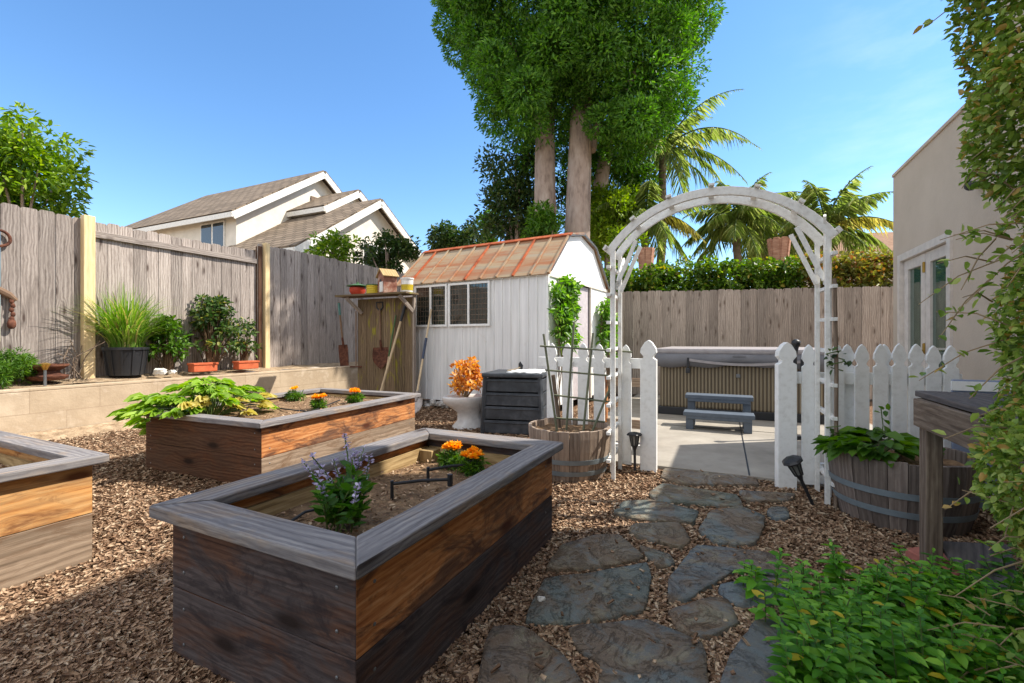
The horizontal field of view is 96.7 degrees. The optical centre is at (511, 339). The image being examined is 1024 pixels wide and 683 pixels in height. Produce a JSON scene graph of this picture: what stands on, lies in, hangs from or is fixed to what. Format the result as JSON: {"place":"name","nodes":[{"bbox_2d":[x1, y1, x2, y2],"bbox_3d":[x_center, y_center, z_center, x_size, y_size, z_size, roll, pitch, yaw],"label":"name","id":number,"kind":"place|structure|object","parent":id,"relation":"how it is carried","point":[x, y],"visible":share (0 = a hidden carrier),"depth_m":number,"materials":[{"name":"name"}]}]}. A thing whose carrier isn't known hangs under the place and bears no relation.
{"place":"outdoors","nodes":[
{"label":"outdoors","id":0,"kind":"place"},
{"bbox_2d":[0,361,357,388],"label":"bed soil","id":1,"kind":"structure","parent":0,"point":[24,384],"depth_m":6.32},
{"bbox_2d":[0,346,39,388],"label":"feathery bush","id":2,"kind":"object","parent":1,"relation":"on","point":[10,369],"visible":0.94,"depth_m":5.05,"materials":[{"name":"green plant"}]},
{"bbox_2d":[24,363,69,380],"bbox_3d":[-5.465,0.378,5.347,0.380,0.185,0.377,0,0,0],"label":"rusty bowl","id":3,"kind":"object","parent":1,"relation":"on","point":[54,372],"visible":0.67,"depth_m":5.27,"materials":[{"name":"metal"}]},
{"bbox_2d":[57,340,104,378],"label":"dry stems","id":4,"kind":"object","parent":1,"relation":"on","point":[74,371],"visible":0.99,"depth_m":5.62,"materials":[{"name":"plant"}]},
{"bbox_2d":[101,347,149,375],"bbox_3d":[-5.192,0.282,6.120,0.500,0.375,0.500,0,0,0],"label":"plastic pot","id":5,"kind":"object","parent":1,"relation":"on","point":[124,361],"visible":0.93,"depth_m":5.95,"materials":[{"name":"plastic"}]},
{"bbox_2d":[61,282,185,346],"bbox_3d":[-5.170,-0.321,6.110,1.491,0.942,1.449,0,0,0],"label":"lemongrass","id":6,"kind":"object","parent":5,"relation":"on","point":[125,327],"visible":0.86,"depth_m":5.93,"materials":[{"name":"plant"}]},
{"bbox_2d":[142,314,193,372],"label":"leafy sapling","id":7,"kind":"object","parent":1,"relation":"on","point":[170,349],"visible":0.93,"depth_m":6.51,"materials":[{"name":"green plant"}]},
{"bbox_2d":[0,203,404,384],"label":"wood fence","id":8,"kind":"object","parent":1,"relation":"on","point":[52,264],"visible":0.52,"depth_m":6.60,"materials":[{"name":"grey wood"}]},
{"bbox_2d":[0,287,17,328],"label":"rusty pulley","id":9,"kind":"object","parent":8,"relation":"hanging from","point":[11,322],"visible":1,"depth_m":5.19,"materials":[{"name":"metal"}]},
{"bbox_2d":[187,362,218,371],"bbox_3d":[-4.614,0.405,6.793,0.170,0.130,0.360,0,0,25],"label":"terracotta trough","id":10,"kind":"object","parent":1,"relation":"on","point":[202,367],"visible":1,"depth_m":6.71,"materials":[{"name":"ceramic"}]},
{"bbox_2d":[182,293,245,366],"bbox_3d":[-4.682,-0.137,7.134,0.882,1.224,0.841,0,0,0],"label":"leafy sapling","id":11,"kind":"object","parent":1,"relation":"on","point":[211,313],"visible":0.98,"depth_m":7.03,"materials":[{"name":"green plant"}]},
{"bbox_2d":[229,316,261,360],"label":"leafy sapling","id":12,"kind":"object","parent":1,"relation":"on","point":[244,355],"visible":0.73,"depth_m":7.56,"materials":[{"name":"green plant"}]},
{"bbox_2d":[232,360,259,369],"bbox_3d":[-4.329,0.405,7.404,0.170,0.130,0.360,0,0,25],"label":"terracotta trough","id":13,"kind":"object","parent":1,"relation":"on","point":[250,364],"visible":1,"depth_m":7.32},
{"bbox_2d":[0,0,996,279],"label":"sky","id":14,"kind":"structure","parent":0,"point":[179,102],"materials":[{"name":"blue"}]},
{"bbox_2d":[0,394,1022,682],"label":"ground","id":15,"kind":"structure","parent":0,"point":[575,404],"depth_m":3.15,"materials":[{"name":"wood"}]},
{"bbox_2d":[0,431,108,590],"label":"raised planter","id":16,"kind":"object","parent":15,"relation":"on","point":[45,507],"visible":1,"depth_m":2.12,"materials":[{"name":"brown wood"}]},
{"bbox_2d":[18,417,145,441],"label":"wall foot soil","id":17,"kind":"structure","parent":15,"relation":"on","point":[63,433],"depth_m":5.24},
{"bbox_2d":[0,365,357,433],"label":"retaining wall","id":18,"kind":"structure","parent":15,"relation":"on","point":[29,409],"depth_m":5.54,"materials":[{"name":"concrete"}]},
{"bbox_2d":[146,388,420,482],"bbox_3d":[-2.107,0.849,4.492,1.498,0.502,2.017,0,0,23],"label":"raised planter","id":19,"kind":"object","parent":15,"relation":"on","point":[232,447],"visible":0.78,"depth_m":3.74,"materials":[{"name":"brown wood"}]},
{"bbox_2d":[105,376,277,434],"bbox_3d":[-2.790,0.593,4.086,1.264,0.540,1.309,0,0,0],"label":"lobed leaf plant","id":20,"kind":"object","parent":19,"relation":"on","point":[205,398],"visible":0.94,"depth_m":3.90,"materials":[{"name":"plant"}]},
{"bbox_2d":[284,385,306,401],"bbox_3d":[-2.429,0.608,5.075,0.244,0.207,0.214,0,0,0],"label":"marigold","id":21,"kind":"object","parent":19,"relation":"on","point":[294,396],"visible":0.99,"depth_m":5.07,"materials":[{"name":"green plant"}]},
{"bbox_2d":[309,393,327,409],"bbox_3d":[-1.882,0.613,4.427,0.179,0.202,0.209,0,0,-21],"label":"marigold","id":22,"kind":"object","parent":19,"relation":"on","point":[317,402],"visible":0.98,"depth_m":4.40,"materials":[{"name":"green plant"}]},
{"bbox_2d":[344,387,365,403],"bbox_3d":[-1.689,0.609,4.909,0.216,0.199,0.196,0,0,0],"label":"marigold","id":23,"kind":"object","parent":19,"relation":"on","point":[356,397],"visible":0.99,"depth_m":4.87,"materials":[{"name":"green plant"}]},
{"bbox_2d":[149,428,562,682],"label":"raised planter","id":24,"kind":"object","parent":15,"relation":"on","point":[408,583],"visible":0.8,"depth_m":1.49,"materials":[{"name":"brown wood"}]},
{"bbox_2d":[301,433,376,532],"bbox_3d":[-0.640,0.546,1.707,0.287,0.352,0.369,0,0,-24],"label":"sage plant","id":25,"kind":"object","parent":24,"relation":"on","point":[347,506],"visible":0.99,"depth_m":1.71,"materials":[{"name":"green plant"}]},
{"bbox_2d":[390,473,452,499],"bbox_3d":[-0.420,0.688,2.126,0.288,0.095,0.025,0,0,-19],"label":"drip sprayer","id":26,"kind":"object","parent":24,"relation":"on","point":[449,479],"visible":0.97,"depth_m":2.12,"materials":[{"name":"black plastic"}]},
{"bbox_2d":[426,459,471,482],"bbox_3d":[-0.324,0.688,2.371,0.255,0.095,0.025,0,0,-30],"label":"drip sprayer","id":27,"kind":"object","parent":24,"relation":"on","point":[428,469],"visible":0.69,"depth_m":2.34,"materials":[{"name":"black plastic"}]},
{"bbox_2d":[436,440,464,470],"bbox_3d":[-0.348,0.661,2.575,0.200,0.197,0.210,0,0,0],"label":"marigold","id":28,"kind":"object","parent":24,"relation":"on","point":[450,456],"visible":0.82,"depth_m":2.56,"materials":[{"name":"green plant"}]},
{"bbox_2d":[455,445,491,476],"bbox_3d":[-0.217,0.665,2.442,0.173,0.193,0.192,0,0,29],"label":"marigold","id":29,"kind":"object","parent":24,"relation":"on","point":[476,456],"visible":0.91,"depth_m":2.42,"materials":[{"name":"green plant"}]},
{"bbox_2d":[335,291,418,392],"bbox_3d":[-2.232,0.150,7.451,1.480,1.800,0.320,0,0,25],"label":"tool shelf","id":30,"kind":"object","parent":15,"relation":"on","point":[401,375],"visible":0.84,"depth_m":7.48,"materials":[{"name":"brown wood"}]},
{"bbox_2d":[338,302,348,365],"bbox_3d":[-2.879,-0.097,7.753,0.178,1.088,0.090,0,0,-25],"label":"shovel","id":31,"kind":"object","parent":30,"relation":"hanging from","point":[343,354],"visible":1,"depth_m":7.76,"materials":[{"name":"metal"}]},
{"bbox_2d":[346,282,366,293],"bbox_3d":[-2.590,-0.862,7.629,0.350,0.220,0.350,0,0,0],"label":"tin pot","id":32,"kind":"object","parent":30,"relation":"on","point":[357,288],"visible":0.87,"depth_m":7.53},
{"bbox_2d":[372,302,388,368],"bbox_3d":[-2.161,-0.077,7.500,0.272,1.114,0.089,0,0,0],"label":"shovel","id":33,"kind":"object","parent":30,"relation":"hanging from","point":[380,356],"visible":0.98,"depth_m":7.50,"materials":[{"name":"metal"}]},
{"bbox_2d":[375,268,398,292],"bbox_3d":[-2.020,-0.951,7.373,0.270,0.398,0.340,0,0,-37],"label":"birdhouse","id":34,"kind":"object","parent":30,"relation":"on","point":[387,280],"visible":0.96,"depth_m":7.28,"materials":[{"name":"red paint"}]},
{"bbox_2d":[400,277,413,291],"bbox_3d":[-1.657,-0.868,7.194,0.216,0.232,0.216,0,0,0],"label":"paint bucket","id":35,"kind":"object","parent":30,"relation":"on","point":[406,283],"visible":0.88,"depth_m":7.11,"materials":[{"name":"white plastic"}]},
{"bbox_2d":[380,305,405,390],"bbox_3d":[-1.919,0.259,7.212,0.502,1.651,0.049,0,0,-25],"label":"long pole","id":36,"kind":"object","parent":15,"relation":"on","point":[396,336],"visible":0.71,"depth_m":7.21,"materials":[{"name":"brown wood"}]},
{"bbox_2d":[415,309,431,412],"bbox_3d":[-1.404,0.285,6.953,0.212,1.585,0.948,0,0,0],"label":"shovel","id":37,"kind":"object","parent":15,"relation":"on","point":[418,403],"visible":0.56,"depth_m":6.85,"materials":[{"name":"metal"}]},
{"bbox_2d":[422,399,448,408],"bbox_3d":[-0.699,1.046,7.121,2.809,0.185,0.225,0,0,30],"label":"stone footing","id":38,"kind":"object","parent":15,"relation":"on","point":[433,402],"visible":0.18,"depth_m":7.39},
{"bbox_2d":[442,394,481,429],"bbox_3d":[-0.595,0.900,5.715,0.572,0.400,0.420,0,0,-20],"label":"toilet planter","id":39,"kind":"object","parent":15,"relation":"on","point":[467,409],"visible":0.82,"depth_m":5.60,"materials":[{"name":"white ceramic"}]},
{"bbox_2d":[446,356,482,396],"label":"golden shrub","id":40,"kind":"object","parent":39,"relation":"on","point":[469,370],"visible":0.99,"depth_m":5.62,"materials":[{"name":"orange plant"}]},
{"bbox_2d":[397,232,609,404],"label":"garden shed","id":41,"kind":"structure","parent":15,"relation":"on","point":[488,304],"depth_m":7.13,"materials":[{"name":"white metal"}]},
{"bbox_2d":[414,284,447,326],"bbox_3d":[-1.327,-0.555,7.432,0.680,0.685,0.036,0,0,30],"label":"window","id":42,"kind":"structure","parent":41,"relation":"in","point":[434,297],"depth_m":7.41,"materials":[{"name":"white paint"}]},
{"bbox_2d":[448,280,490,326],"bbox_3d":[-0.671,-0.555,7.053,0.785,0.685,0.036,0,0,30],"label":"window","id":43,"kind":"structure","parent":41,"relation":"in","point":[469,303],"depth_m":7.03,"materials":[{"name":"glass"}]},
{"bbox_2d":[566,287,588,399],"bbox_3d":[1.046,0.035,7.436,0.020,1.860,1.120,0,0,30],"label":"door","id":44,"kind":"structure","parent":41,"relation":"in","point":[583,330],"depth_m":7.66,"materials":[{"name":"grey paint"}]},
{"bbox_2d":[480,369,546,434],"bbox_3d":[0.081,0.743,5.575,0.766,0.716,0.756,0,0,14],"label":"compost bin","id":45,"kind":"object","parent":15,"relation":"on","point":[514,403],"visible":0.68,"depth_m":5.25,"materials":[{"name":"grey plastic"}]},
{"bbox_2d":[477,625,581,682],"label":"flagstone","id":46,"kind":"object","parent":15,"relation":"on","point":[511,650],"visible":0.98,"depth_m":1.52,"materials":[{"name":"stone"}]},
{"bbox_2d":[546,274,584,410],"bbox_3d":[0.778,0.051,6.623,0.442,2.103,0.949,0,0,30],"label":"climbing vine","id":47,"kind":"object","parent":15,"relation":"on","point":[567,308],"visible":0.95,"depth_m":6.57,"materials":[{"name":"green plant"}]},
{"bbox_2d":[528,417,609,482],"bbox_3d":[0.475,0.898,3.780,0.677,0.404,0.680,0,0,0],"label":"barrel planter","id":48,"kind":"object","parent":15,"relation":"on","point":[584,455],"visible":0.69,"depth_m":3.50,"materials":[{"name":"brown wood"}]},
{"bbox_2d":[540,322,631,430],"bbox_3d":[0.628,0.330,3.853,0.782,0.969,0.124,0,0,0],"label":"stick trellis","id":49,"kind":"object","parent":48,"relation":"on","point":[556,414],"visible":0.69,"depth_m":3.85,"materials":[{"name":"brown wood"}]},
{"bbox_2d":[525,562,651,632],"bbox_3d":[0.362,1.103,1.934,0.716,0.074,0.351,0,0,-16],"label":"flagstone","id":50,"kind":"object","parent":15,"relation":"on","point":[575,602],"visible":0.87,"depth_m":1.89,"materials":[{"name":"stone"}]},
{"bbox_2d":[545,534,643,575],"bbox_3d":[0.381,1.103,2.309,0.544,0.073,0.326,0,0,-20],"label":"flagstone","id":51,"kind":"object","parent":15,"relation":"on","point":[576,555],"visible":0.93,"depth_m":2.27,"materials":[{"name":"stone"}]},
{"bbox_2d":[538,340,656,472],"bbox_3d":[0.725,0.550,4.015,1.065,1.099,0.092,0,0,25],"label":"picket fence","id":52,"kind":"object","parent":15,"relation":"on","point":[646,449],"visible":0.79,"depth_m":3.88,"materials":[{"name":"white paint"}]},
{"bbox_2d":[595,297,617,397],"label":"climbing vine","id":53,"kind":"object","parent":15,"relation":"on","point":[604,309],"visible":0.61,"depth_m":8.14,"materials":[{"name":"green plant"}]},
{"bbox_2d":[627,432,641,473],"bbox_3d":[1.017,0.947,3.782,0.118,0.367,0.118,0,0,-22],"label":"solar light","id":54,"kind":"object","parent":15,"relation":"on","point":[634,437],"visible":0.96,"depth_m":3.76,"materials":[{"name":"black plastic"}]},
{"bbox_2d":[569,619,708,682],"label":"flagstone","id":55,"kind":"object","parent":15,"relation":"on","point":[628,651],"visible":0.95,"depth_m":1.56,"materials":[{"name":"stone"}]},
{"bbox_2d":[638,247,654,269],"bbox_3d":[3.122,-0.514,10.600,0.378,3.228,0.378,0,0,0],"label":"palm stump","id":56,"kind":"object","parent":15,"relation":"on","point":[646,254],"visible":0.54,"depth_m":10.45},
{"bbox_2d":[613,499,698,529],"bbox_3d":[0.903,1.104,2.857,0.478,0.072,0.381,0,0,35],"label":"flagstone","id":57,"kind":"object","parent":15,"relation":"on","point":[650,510],"visible":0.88,"depth_m":2.83,"materials":[{"name":"stone"}]},
{"bbox_2d":[639,545,674,573],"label":"flagstone","id":58,"kind":"object","parent":15,"relation":"on","point":[662,560],"visible":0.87,"depth_m":2.25,"materials":[{"name":"stone"}]},
{"bbox_2d":[629,522,690,551],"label":"flagstone","id":59,"kind":"object","parent":15,"relation":"on","point":[670,535],"visible":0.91,"depth_m":2.51,"materials":[{"name":"stone"}]},
{"bbox_2d":[648,483,742,508],"bbox_3d":[1.260,1.105,3.151,0.607,0.070,0.425,0,0,21],"label":"flagstone","id":60,"kind":"object","parent":15,"relation":"on","point":[676,494],"visible":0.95,"depth_m":3.12,"materials":[{"name":"stone"}]},
{"bbox_2d":[668,597,738,640],"bbox_3d":[0.760,1.106,1.778,0.354,0.069,0.191,0,0,-25],"label":"flagstone","id":61,"kind":"object","parent":15,"relation":"on","point":[710,613],"visible":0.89,"depth_m":1.76,"materials":[{"name":"stone"}]},
{"bbox_2d":[604,254,813,292],"bbox_3d":[3.736,-0.324,9.368,4.282,2.850,1.212,0,0,11],"label":"clipped hedge","id":62,"kind":"object","parent":15,"relation":"on","point":[709,274],"visible":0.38,"depth_m":9.08,"materials":[{"name":"green plant"}]},
{"bbox_2d":[661,468,758,490],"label":"flagstone","id":63,"kind":"object","parent":15,"relation":"on","point":[693,478],"visible":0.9,"depth_m":3.51,"materials":[{"name":"stone"}]},
{"bbox_2d":[603,183,842,509],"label":"garden arch","id":64,"kind":"structure","parent":15,"relation":"on","point":[756,196],"depth_m":3.29,"materials":[{"name":"white paint"}]},
{"bbox_2d":[823,347,851,374],"bbox_3d":[2.094,0.137,2.967,0.160,0.187,0.164,0,0,0],"label":"climbing tendril","id":65,"kind":"object","parent":64,"relation":"attached to","point":[847,363],"visible":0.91,"depth_m":2.94,"materials":[{"name":"green plant"}]},
{"bbox_2d":[667,545,789,604],"bbox_3d":[0.946,1.104,2.175,0.770,0.072,0.395,0,0,-20],"label":"flagstone","id":66,"kind":"object","parent":15,"relation":"on","point":[693,575],"visible":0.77,"depth_m":2.13,"materials":[{"name":"stone"}]},
{"bbox_2d":[698,506,764,548],"bbox_3d":[1.298,1.104,2.670,0.316,0.073,0.665,0,0,34],"label":"flagstone","id":67,"kind":"object","parent":15,"relation":"on","point":[739,526],"visible":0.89,"depth_m":2.61,"materials":[{"name":"stone"}]},
{"bbox_2d":[607,286,892,398],"bbox_3d":[4.463,0.049,8.629,9.078,2.042,0.078,0,0,11],"label":"wood fence","id":68,"kind":"object","parent":15,"relation":"on","point":[769,317],"visible":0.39,"depth_m":8.59,"materials":[{"name":"wood"}]},
{"bbox_2d":[718,577,789,611],"bbox_3d":[1.075,1.104,1.951,0.391,0.073,0.187,0,0,-15],"label":"flagstone","id":69,"kind":"object","parent":15,"relation":"on","point":[731,592],"visible":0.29,"depth_m":1.92,"materials":[{"name":"stone"}]},
{"bbox_2d":[720,618,793,682],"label":"flagstone","id":70,"kind":"object","parent":15,"relation":"on","point":[748,664],"visible":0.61,"depth_m":1.53,"materials":[{"name":"stone"}]},
{"bbox_2d":[739,490,794,506],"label":"flagstone","id":71,"kind":"object","parent":15,"relation":"on","point":[748,496],"visible":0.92,"depth_m":3.11,"materials":[{"name":"stone"}]},
{"bbox_2d":[767,506,789,523],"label":"flagstone","id":72,"kind":"object","parent":15,"relation":"on","point":[777,513],"visible":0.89,"depth_m":2.81,"materials":[{"name":"stone"}]},
{"bbox_2d":[767,236,790,262],"bbox_3d":[6.220,-0.631,10.600,0.485,3.461,0.486,0,0,0],"label":"palm stump","id":73,"kind":"object","parent":15,"relation":"on","point":[778,248],"visible":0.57,"depth_m":10.43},
{"bbox_2d":[782,455,814,504],"bbox_3d":[1.888,0.944,3.002,0.227,0.376,0.117,0,0,-23],"label":"solar light","id":74,"kind":"object","parent":15,"relation":"on","point":[792,463],"visible":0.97,"depth_m":2.96,"materials":[{"name":"black plastic"}]},
{"bbox_2d":[790,244,892,287],"bbox_3d":[7.195,-0.357,8.692,3.602,2.916,1.142,0,0,11],"label":"clipped hedge","id":75,"kind":"object","parent":15,"relation":"on","point":[870,268],"visible":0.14,"depth_m":8.61,"materials":[{"name":"green plant"}]},
{"bbox_2d":[775,342,961,490],"bbox_3d":[2.556,0.558,3.299,1.194,1.084,0.110,0,0,9],"label":"picket fence","id":76,"kind":"object","parent":15,"relation":"on","point":[887,381],"visible":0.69,"depth_m":3.29,"materials":[{"name":"white paint"}]},
{"bbox_2d":[732,539,1023,682],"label":"mint plants","id":77,"kind":"object","parent":15,"relation":"on","point":[863,641],"visible":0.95,"depth_m":1.49,"materials":[{"name":"green plant"}]},
{"bbox_2d":[828,439,984,537],"bbox_3d":[2.411,0.893,2.829,0.753,0.414,0.748,0,0,0],"label":"barrel planter","id":78,"kind":"object","parent":15,"relation":"on","point":[881,493],"visible":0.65,"depth_m":2.59,"materials":[{"name":"brown wood"}]},
{"bbox_2d":[811,403,945,467],"bbox_3d":[2.255,0.575,2.811,0.698,0.374,0.577,0,0,0],"label":"bean plant","id":79,"kind":"object","parent":78,"relation":"on","point":[850,439],"visible":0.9,"depth_m":2.75,"materials":[{"name":"green plant"}]},
{"bbox_2d":[906,547,962,582],"bbox_3d":[2.046,1.058,2.153,0.201,0.045,0.306,0,0,0],"label":"brick paver","id":80,"kind":"object","parent":15,"relation":"on","point":[912,553],"visible":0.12,"depth_m":2.21,"materials":[{"name":"brick"}]},
{"bbox_2d":[892,0,1023,509],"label":"house","id":81,"kind":"structure","parent":15,"relation":"on","point":[933,201],"depth_m":3.89,"materials":[{"name":"beige paint"}]},
{"bbox_2d":[904,253,925,432],"bbox_3d":[3.982,0.113,4.486,0.063,1.855,0.553,0,0,25],"label":"door","id":82,"kind":"structure","parent":81,"relation":"in","point":[914,268],"depth_m":4.52,"materials":[{"name":"paint"}]},
{"bbox_2d":[926,244,945,368],"bbox_3d":[3.761,0.113,3.989,0.045,1.855,0.539,0,0,25],"label":"door","id":83,"kind":"structure","parent":81,"relation":"in","point":[935,273],"depth_m":4.07,"materials":[{"name":"paint"}]},
{"bbox_2d":[908,0,1023,682],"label":"creeper screen","id":84,"kind":"object","parent":15,"relation":"on","point":[994,74],"visible":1,"depth_m":1.28,"materials":[{"name":"green plant"}]},
{"bbox_2d":[913,390,1023,573],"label":"potting bench","id":85,"kind":"object","parent":15,"relation":"on","point":[949,413],"visible":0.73,"depth_m":2.09,"materials":[{"name":"brown wood"}]},
{"bbox_2d":[943,541,1020,618],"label":"slate slab","id":86,"kind":"structure","parent":15,"relation":"on","point":[969,551],"depth_m":2.05,"materials":[{"name":"stone"}]},
{"bbox_2d":[951,379,1020,509],"bbox_3d":[3.061,0.680,2.931,0.360,0.840,0.045,0,0,25],"label":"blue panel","id":87,"kind":"object","parent":15,"relation":"on","point":[958,385],"visible":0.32,"depth_m":2.95,"materials":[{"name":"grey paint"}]},
{"bbox_2d":[608,394,872,488],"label":"patio","id":88,"kind":"structure","parent":0,"point":[709,448],"depth_m":4.55,"materials":[{"name":"concrete"}]},
{"bbox_2d":[605,376,639,428],"bbox_3d":[1.230,0.725,4.806,0.550,0.680,0.050,0,0,25],"label":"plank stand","id":89,"kind":"object","parent":88,"relation":"on","point":[635,383],"visible":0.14,"depth_m":4.84,"materials":[{"name":"wood"}]},
{"bbox_2d":[683,392,754,433],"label":"spa steps","id":90,"kind":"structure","parent":88,"relation":"on","point":[745,416],"depth_m":5.43,"materials":[{"name":"grey plastic"}]},
{"bbox_2d":[655,346,823,423],"bbox_3d":[3.484,0.591,7.004,2.200,0.948,2.112,0,0,25],"label":"hot tub","id":91,"kind":"object","parent":88,"relation":"on","point":[684,370],"visible":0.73,"depth_m":6.24,"materials":[{"name":"beige plastic"}]},
{"label":"far ground","id":92,"kind":"structure","parent":0,"visible":0},
{"bbox_2d":[0,101,98,217],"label":"citrus tree","id":93,"kind":"object","parent":92,"relation":"on","point":[23,183],"visible":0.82,"depth_m":9.03,"materials":[{"name":"green plant"}]},
{"bbox_2d":[125,170,421,369],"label":"house","id":94,"kind":"structure","parent":92,"relation":"on","point":[292,213],"depth_m":17.74,"materials":[{"name":"beige paint"}]},
{"bbox_2d":[201,220,225,246],"bbox_3d":[-11.254,-3.880,17.128,1.400,1.100,0.090,0,0,25],"label":"window","id":95,"kind":"structure","parent":94,"relation":"in","point":[212,232],"depth_m":17.02,"materials":[{"name":"blue glass"}]},
{"bbox_2d":[303,227,360,263],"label":"fence bush","id":96,"kind":"object","parent":92,"relation":"on","point":[333,244],"visible":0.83,"depth_m":12.80,"materials":[{"name":"green plant"}]},
{"bbox_2d":[350,228,422,273],"bbox_3d":[-3.636,-0.966,13.079,2.037,4.331,1.375,0,0,19],"label":"fence bush","id":97,"kind":"object","parent":92,"relation":"on","point":[395,254],"visible":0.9,"depth_m":12.88,"materials":[{"name":"green plant"}]},
{"bbox_2d":[422,219,488,249],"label":"tree","id":98,"kind":"object","parent":92,"relation":"on","point":[447,236],"visible":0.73,"depth_m":18.38,"materials":[{"name":"green plant"}]},
{"bbox_2d":[466,120,566,242],"bbox_3d":[0.147,-2.807,14.387,3.095,8.014,3.122,0,0,-39],"label":"dark tree","id":99,"kind":"object","parent":92,"relation":"on","point":[510,193],"visible":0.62,"depth_m":13.82,"materials":[{"name":"green plant"}]},
{"bbox_2d":[520,199,566,237],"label":"leafy bush","id":100,"kind":"object","parent":92,"relation":"on","point":[542,222],"visible":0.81,"depth_m":11.32,"materials":[{"name":"green plant"}]},
{"bbox_2d":[430,0,728,238],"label":"fern pine tree","id":101,"kind":"object","parent":92,"relation":"on","point":[544,66],"visible":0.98,"depth_m":11.29,"materials":[{"name":"green plant"}]},
{"bbox_2d":[555,142,666,270],"bbox_3d":[2.985,-2.800,14.717,3.690,8.000,3.157,0,0,30],"label":"leafy tree","id":102,"kind":"object","parent":92,"relation":"on","point":[630,178],"visible":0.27,"depth_m":14.12,"materials":[{"name":"green plant"}]},
{"bbox_2d":[590,180,655,265],"bbox_3d":[3.050,-1.795,13.700,2.637,5.990,2.248,0,0,-38],"label":"lime tree","id":103,"kind":"object","parent":92,"relation":"on","point":[601,195],"visible":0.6,"depth_m":12.98,"materials":[{"name":"green plant"}]},
{"bbox_2d":[602,224,651,265],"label":"leafy bush","id":104,"kind":"object","parent":92,"relation":"on","point":[610,238],"visible":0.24,"depth_m":12.05,"materials":[{"name":"green plant"}]},
{"bbox_2d":[591,179,717,267],"bbox_3d":[3.956,-1.576,13.366,3.815,5.384,3.321,0,0,39],"label":"palm tree","id":105,"kind":"object","parent":92,"relation":"on","point":[651,192],"visible":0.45,"depth_m":12.81,"materials":[{"name":"green plant"}]},
{"bbox_2d":[591,89,761,265],"bbox_3d":[5.080,-3.339,14.996,5.752,8.905,5.604,0,0,0],"label":"palm tree","id":106,"kind":"object","parent":92,"relation":"on","point":[673,154],"visible":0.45,"depth_m":14.39,"materials":[{"name":"green plant"}]},
{"bbox_2d":[682,172,812,276],"bbox_3d":[6.988,-1.799,14.015,3.281,5.820,3.316,0,0,0],"label":"palm tree","id":107,"kind":"object","parent":92,"relation":"on","point":[735,225],"visible":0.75,"depth_m":13.53,"materials":[{"name":"green plant"}]},
{"bbox_2d":[749,232,892,288],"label":"house","id":108,"kind":"structure","parent":92,"relation":"on","point":[886,241],"depth_m":17.70,"materials":[{"name":"beige paint"}]},
{"bbox_2d":[756,166,892,258],"bbox_3d":[9.356,-1.813,13.634,3.603,5.848,3.983,0,0,29],"label":"palm tree","id":109,"kind":"object","parent":92,"relation":"on","point":[850,205],"visible":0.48,"depth_m":12.87,"materials":[{"name":"green plant"}]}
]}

